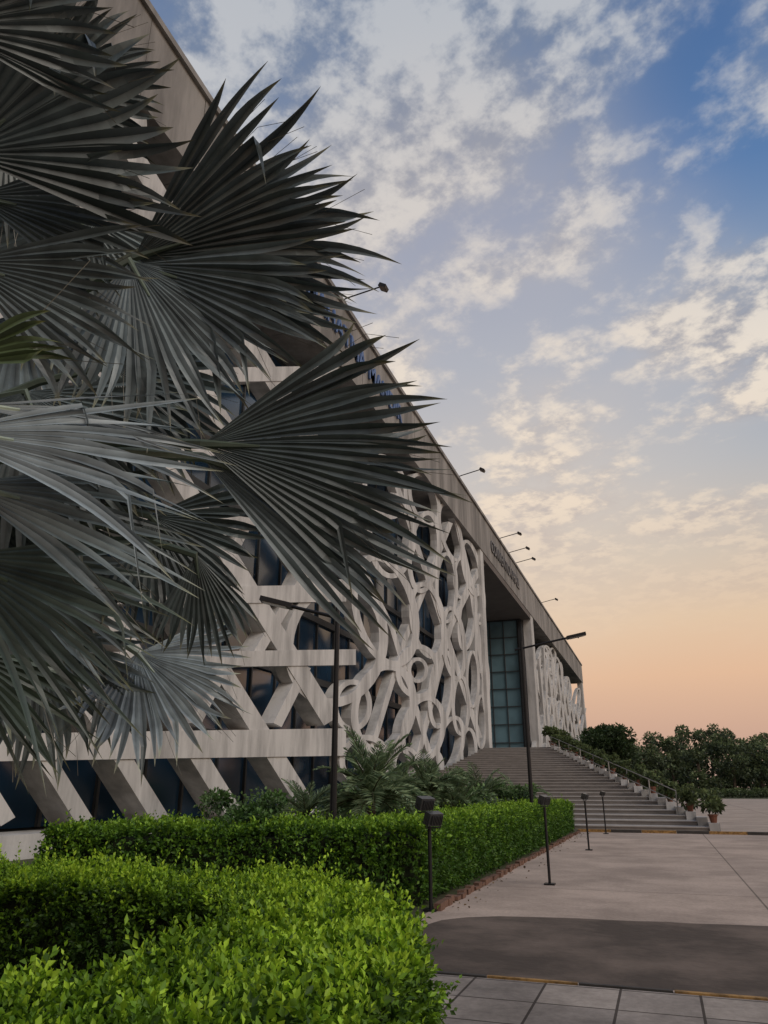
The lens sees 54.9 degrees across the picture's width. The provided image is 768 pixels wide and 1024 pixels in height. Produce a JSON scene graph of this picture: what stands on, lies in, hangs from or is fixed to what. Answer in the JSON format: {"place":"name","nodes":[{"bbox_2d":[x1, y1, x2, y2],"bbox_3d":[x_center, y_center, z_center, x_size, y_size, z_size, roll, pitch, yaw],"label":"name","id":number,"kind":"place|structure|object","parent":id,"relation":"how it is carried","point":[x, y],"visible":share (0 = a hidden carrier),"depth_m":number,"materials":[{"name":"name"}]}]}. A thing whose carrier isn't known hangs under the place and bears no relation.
{"place":"outdoors","nodes":[
{"label":"outdoors","id":0,"kind":"place"},
{"bbox_2d":[2,788,767,985],"bbox_3d":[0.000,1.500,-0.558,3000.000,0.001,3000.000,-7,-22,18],"label":"ground","id":1,"kind":"structure","parent":0,"point":[441,896],"depth_m":14.60,"materials":[{"name":"soil"}]},
{"bbox_2d":[0,840,461,1023],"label":"clipped hedge","id":2,"kind":"object","parent":1,"relation":"on","point":[102,939],"visible":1,"depth_m":3.47,"materials":[{"name":"green plant"}]},
{"bbox_2d":[0,0,471,793],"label":"bismarck palm","id":3,"kind":"object","parent":1,"relation":"on","point":[230,250],"visible":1,"depth_m":3.31,"materials":[{"name":"grey plant"}]},
{"bbox_2d":[206,788,288,836],"bbox_3d":[-2.096,4.982,11.093,1.278,1.584,1.208,-7,-22,18],"label":"leafy shrub","id":4,"kind":"object","parent":1,"relation":"on","point":[244,813],"visible":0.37,"depth_m":11.30,"materials":[{"name":"green plant"}]},
{"bbox_2d":[193,786,312,819],"bbox_3d":[-3.962,9.471,22.877,3.536,1.905,3.558,-7,-22,18],"label":"garden shrub","id":5,"kind":"object","parent":1,"relation":"on","point":[206,797],"visible":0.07,"depth_m":22.57,"materials":[{"name":"green plant"}]},
{"bbox_2d":[0,0,586,860],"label":"building","id":6,"kind":"structure","parent":1,"relation":"on","point":[440,678],"depth_m":38.71,"materials":[{"name":"concrete"}]},
{"bbox_2d":[344,282,388,299],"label":"roof floodlight","id":7,"kind":"object","parent":6,"relation":"attached to","point":[383,287],"visible":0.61,"depth_m":42.95,"materials":[{"name":"black metal"}]},
{"bbox_2d":[460,467,484,475],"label":"roof floodlight","id":8,"kind":"object","parent":6,"relation":"attached to","point":[482,469],"visible":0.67,"depth_m":67.65,"materials":[{"name":"black metal"}]},
{"bbox_2d":[259,595,344,819],"bbox_3d":[-1.550,4.043,13.570,1.726,5.082,0.418,-1,-20,4],"label":"street lamp","id":9,"kind":"object","parent":1,"relation":"on","point":[291,606],"visible":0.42,"depth_m":13.74,"materials":[{"name":"black metal"}]},
{"bbox_2d":[265,778,339,819],"bbox_3d":[-1.796,7.325,17.697,1.874,1.806,2.134,-7,-22,18],"label":"garden palm","id":10,"kind":"object","parent":1,"relation":"on","point":[303,805],"visible":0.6,"depth_m":17.76,"materials":[{"name":"green plant"}]},
{"bbox_2d":[33,795,575,906],"bbox_3d":[1.101,8.181,19.257,5.696,1.473,22.421,-7,-22,18],"label":"clipped hedge","id":11,"kind":"object","parent":1,"relation":"on","point":[471,841],"visible":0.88,"depth_m":10.69,"materials":[{"name":"green plant"}]},
{"bbox_2d":[311,785,395,818],"bbox_3d":[-0.202,10.062,24.604,4.357,2.026,4.124,-7,-22,18],"label":"garden shrub","id":12,"kind":"object","parent":1,"relation":"on","point":[343,809],"visible":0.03,"depth_m":24.18,"materials":[{"name":"green plant"}]},
{"bbox_2d":[337,772,407,814],"bbox_3d":[-0.306,11.721,29.782,4.269,2.579,4.093,-7,-22,18],"label":"garden shrub","id":13,"kind":"object","parent":1,"relation":"on","point":[355,786],"visible":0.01,"depth_m":29.08,"materials":[{"name":"green plant"}]},
{"bbox_2d":[312,725,440,820],"bbox_3d":[-0.185,6.273,16.451,3.047,2.909,2.730,-7,-22,18],"label":"garden palm","id":14,"kind":"object","parent":1,"relation":"on","point":[370,778],"visible":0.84,"depth_m":16.29,"materials":[{"name":"green plant"}]},
{"bbox_2d":[342,800,435,818],"bbox_3d":[-0.080,8.693,20.546,3.359,1.689,3.522,-7,-22,18],"label":"garden shrub","id":15,"kind":"object","parent":1,"relation":"on","point":[379,810],"visible":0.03,"depth_m":20.28,"materials":[{"name":"green plant"}]},
{"bbox_2d":[387,754,417,794],"bbox_3d":[0.369,9.899,25.897,2.384,2.698,2.505,-7,-22,18],"label":"garden palm","id":16,"kind":"object","parent":1,"relation":"on","point":[400,772],"visible":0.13,"depth_m":26.05,"materials":[{"name":"green plant"}]},
{"bbox_2d":[388,749,476,812],"bbox_3d":[1.189,8.114,20.963,2.834,2.604,2.585,-7,-22,18],"label":"garden palm","id":17,"kind":"object","parent":1,"relation":"on","point":[428,773],"visible":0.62,"depth_m":20.78,"materials":[{"name":"green plant"}]},
{"bbox_2d":[408,766,468,787],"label":"garden shrub","id":18,"kind":"object","parent":1,"relation":"on","point":[447,770],"depth_m":35.05,"materials":[{"name":"green plant"}]},
{"bbox_2d":[413,783,495,809],"bbox_3d":[2.424,10.108,24.767,3.088,1.994,3.373,-7,-22,18],"label":"garden shrub","id":19,"kind":"object","parent":1,"relation":"on","point":[473,799],"visible":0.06,"depth_m":24.84,"materials":[{"name":"green plant"}]},
{"bbox_2d":[409,770,511,799],"bbox_3d":[2.868,11.418,28.728,4.182,2.628,4.139,-7,-22,18],"label":"garden shrub","id":20,"kind":"object","parent":1,"relation":"on","point":[480,783],"visible":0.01,"depth_m":28.52,"materials":[{"name":"green plant"}]},
{"bbox_2d":[433,774,490,809],"bbox_3d":[2.089,8.406,20.837,2.164,1.968,1.998,-7,-22,18],"label":"garden palm","id":21,"kind":"object","parent":1,"relation":"on","point":[453,800],"visible":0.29,"depth_m":20.71,"materials":[{"name":"green plant"}]},
{"bbox_2d":[451,761,512,804],"bbox_3d":[3.721,10.734,27.852,2.406,2.496,2.641,5,-21,-12],"label":"garden palm","id":22,"kind":"object","parent":1,"relation":"on","point":[490,783],"visible":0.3,"depth_m":27.78,"materials":[{"name":"green plant"}]},
{"bbox_2d":[484,782,538,802],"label":"garden shrub","id":23,"kind":"object","parent":1,"relation":"on","point":[517,793],"visible":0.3,"depth_m":28.71,"materials":[{"name":"green plant"}]},
{"bbox_2d":[496,771,552,799],"bbox_3d":[6.085,12.691,32.796,2.798,2.274,2.876,-7,-22,18],"label":"garden palm","id":24,"kind":"object","parent":1,"relation":"on","point":[506,778],"visible":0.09,"depth_m":33.04,"materials":[{"name":"green plant"}]},
{"bbox_2d":[515,631,585,802],"bbox_3d":[5.545,7.083,23.670,2.375,6.424,0.373,-5,-21,13],"label":"street lamp","id":25,"kind":"object","parent":1,"relation":"on","point":[568,637],"visible":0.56,"depth_m":24.17,"materials":[{"name":"black metal"}]},
{"bbox_2d":[436,745,720,830],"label":"stone staircase","id":26,"kind":"structure","parent":1,"relation":"on","point":[556,774],"depth_m":39.05,"materials":[{"name":"stone"}]},
{"bbox_2d":[541,725,559,745],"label":"potted plant","id":27,"kind":"object","parent":26,"relation":"on","point":[549,731],"visible":0.74,"depth_m":63.13,"materials":[{"name":"green plant"}]},
{"bbox_2d":[551,734,559,745],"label":"potted plant","id":28,"kind":"object","parent":26,"relation":"on","point":[554,735],"visible":0.42,"depth_m":60.18,"materials":[{"name":"green plant"}]},
{"bbox_2d":[551,729,565,740],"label":"potted plant","id":29,"kind":"object","parent":26,"relation":"on","point":[563,732],"visible":0.17,"depth_m":67.10,"materials":[{"name":"green plant"}]},
{"bbox_2d":[556,735,562,748],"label":"potted plant","id":30,"kind":"object","parent":26,"relation":"on","point":[558,743],"visible":0.48,"depth_m":57.74,"materials":[{"name":"green plant"}]},
{"bbox_2d":[560,736,571,751],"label":"potted plant","id":31,"kind":"object","parent":26,"relation":"on","point":[567,739],"visible":0.85,"depth_m":55.41,"materials":[{"name":"green plant"}]},
{"bbox_2d":[569,740,582,755],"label":"potted plant","id":32,"kind":"object","parent":26,"relation":"on","point":[574,743],"visible":0.76,"depth_m":52.73,"materials":[{"name":"green plant"}]},
{"bbox_2d":[575,744,588,759],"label":"potted plant","id":33,"kind":"object","parent":26,"relation":"on","point":[581,751],"visible":0.56,"depth_m":50.38,"materials":[{"name":"green plant"}]},
{"bbox_2d":[583,745,596,763],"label":"potted plant","id":34,"kind":"object","parent":26,"relation":"on","point":[588,756],"visible":0.7,"depth_m":47.98,"materials":[{"name":"green plant"}]},
{"bbox_2d":[593,749,605,768],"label":"potted plant","id":35,"kind":"object","parent":26,"relation":"on","point":[598,753],"visible":0.82,"depth_m":45.50,"materials":[{"name":"green plant"}]},
{"bbox_2d":[601,752,621,773],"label":"potted plant","id":36,"kind":"object","parent":26,"relation":"on","point":[611,759],"visible":0.75,"depth_m":43.06,"materials":[{"name":"green plant"}]},
{"bbox_2d":[550,736,678,814],"bbox_3d":[12.957,15.496,45.699,0.057,5.003,29.640,-1,-20,2],"label":"stair railing","id":37,"kind":"object","parent":26,"relation":"on","point":[676,801],"visible":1,"depth_m":38.52,"materials":[{"name":"metal"}]},
{"bbox_2d":[612,758,631,778],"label":"potted plant","id":38,"kind":"object","parent":26,"relation":"on","point":[625,765],"visible":0.76,"depth_m":40.82,"materials":[{"name":"green plant"}]},
{"bbox_2d":[626,763,647,785],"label":"potted plant","id":39,"kind":"object","parent":26,"relation":"on","point":[639,769],"visible":0.88,"depth_m":38.20,"materials":[{"name":"green plant"}]},
{"bbox_2d":[640,769,660,792],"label":"potted plant","id":40,"kind":"object","parent":26,"relation":"on","point":[651,776],"visible":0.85,"depth_m":35.90,"materials":[{"name":"green plant"}]},
{"bbox_2d":[657,778,679,801],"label":"potted plant","id":41,"kind":"object","parent":26,"relation":"on","point":[669,793],"visible":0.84,"depth_m":33.46,"materials":[{"name":"green plant"}]},
{"bbox_2d":[674,782,701,811],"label":"potted plant","id":42,"kind":"object","parent":26,"relation":"on","point":[690,798],"visible":0.99,"depth_m":30.99,"materials":[{"name":"green plant"}]},
{"bbox_2d":[697,787,726,822],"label":"potted plant","id":43,"kind":"object","parent":26,"relation":"on","point":[714,804],"visible":1,"depth_m":28.64,"materials":[{"name":"green plant"}]},
{"bbox_2d":[435,971,767,1000],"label":"painted kerb","id":44,"kind":"structure","parent":1,"relation":"on","point":[611,986],"depth_m":6.27,"materials":[{"name":"yellow paint"}]},
{"bbox_2d":[573,722,643,778],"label":"broadleaf tree","id":45,"kind":"object","parent":1,"relation":"on","point":[608,739],"visible":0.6,"depth_m":94.07,"materials":[{"name":"green plant"}]},
{"bbox_2d":[578,829,767,834],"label":"painted kerb","id":46,"kind":"structure","parent":1,"relation":"on","point":[679,832],"depth_m":27.04,"materials":[{"name":"yellow paint"}]},
{"bbox_2d":[618,723,767,795],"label":"distant trees","id":47,"kind":"object","parent":1,"relation":"on","point":[745,766],"visible":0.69,"depth_m":137.42,"materials":[{"name":"green plant"}]},
{"bbox_2d":[645,786,767,797],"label":"boundary hedge","id":48,"kind":"object","parent":1,"relation":"on","point":[729,792],"visible":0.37,"depth_m":117.20,"materials":[{"name":"green plant"}]},
{"bbox_2d":[150,0,767,787],"label":"sky","id":49,"kind":"structure","parent":0,"point":[569,198],"materials":[{"name":"blue"}]},
{"bbox_2d":[421,832,767,997],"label":"plaza pavement","id":50,"kind":"structure","parent":0,"point":[697,878],"depth_m":13.05,"materials":[{"name":"concrete"}]},
{"bbox_2d":[414,796,443,911],"bbox_3d":[0.655,4.793,10.420,0.294,1.480,0.368,16,-26,-37],"label":"garden floodlight","id":51,"kind":"object","parent":50,"relation":"on","point":[425,804],"visible":0.99,"depth_m":10.46,"materials":[{"name":"black metal"}]},
{"bbox_2d":[434,830,579,910],"bbox_3d":[4.029,8.725,18.986,0.158,0.118,19.964,-7,-22,18],"label":"brick edging","id":52,"kind":"object","parent":50,"relation":"on","point":[446,901],"visible":0.93,"depth_m":13.22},
{"bbox_2d":[452,832,586,909],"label":"fallen leaves","id":53,"kind":"object","parent":50,"relation":"on","point":[523,866],"visible":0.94,"depth_m":13.93,"materials":[{"name":"brown plant"}]},
{"bbox_2d":[537,795,555,885],"bbox_3d":[2.896,5.808,13.135,0.217,1.470,0.260,-10,-23,25],"label":"garden floodlight","id":54,"kind":"object","parent":50,"relation":"on","point":[544,800],"visible":1,"depth_m":13.18,"materials":[{"name":"black metal"}]},
{"bbox_2d":[581,793,592,850],"bbox_3d":[5.532,8.434,20.169,0.220,1.450,0.264,-7,-22,18],"label":"garden floodlight","id":55,"kind":"object","parent":50,"relation":"on","point":[584,796],"visible":1,"depth_m":20.21,"materials":[{"name":"black metal"}]},
{"bbox_2d":[599,791,608,833],"bbox_3d":[8.067,10.997,27.088,0.219,1.470,0.264,-7,-22,18],"label":"garden floodlight","id":56,"kind":"object","parent":50,"relation":"on","point":[602,793],"visible":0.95,"depth_m":27.12,"materials":[{"name":"black metal"}]},
{"bbox_2d":[422,916,767,996],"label":"asphalt road","id":57,"kind":"structure","parent":0,"point":[722,958],"depth_m":7.63,"materials":[{"name":"grey asphalt"}]},
{"bbox_2d":[429,974,767,1023],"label":"tiled pavement","id":58,"kind":"structure","parent":0,"point":[478,1000],"depth_m":5.74,"materials":[{"name":"tile"}]},
{"bbox_2d":[641,799,767,831],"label":"forecourt road","id":59,"kind":"structure","parent":0,"point":[743,815],"depth_m":44.25,"materials":[{"name":"concrete"}]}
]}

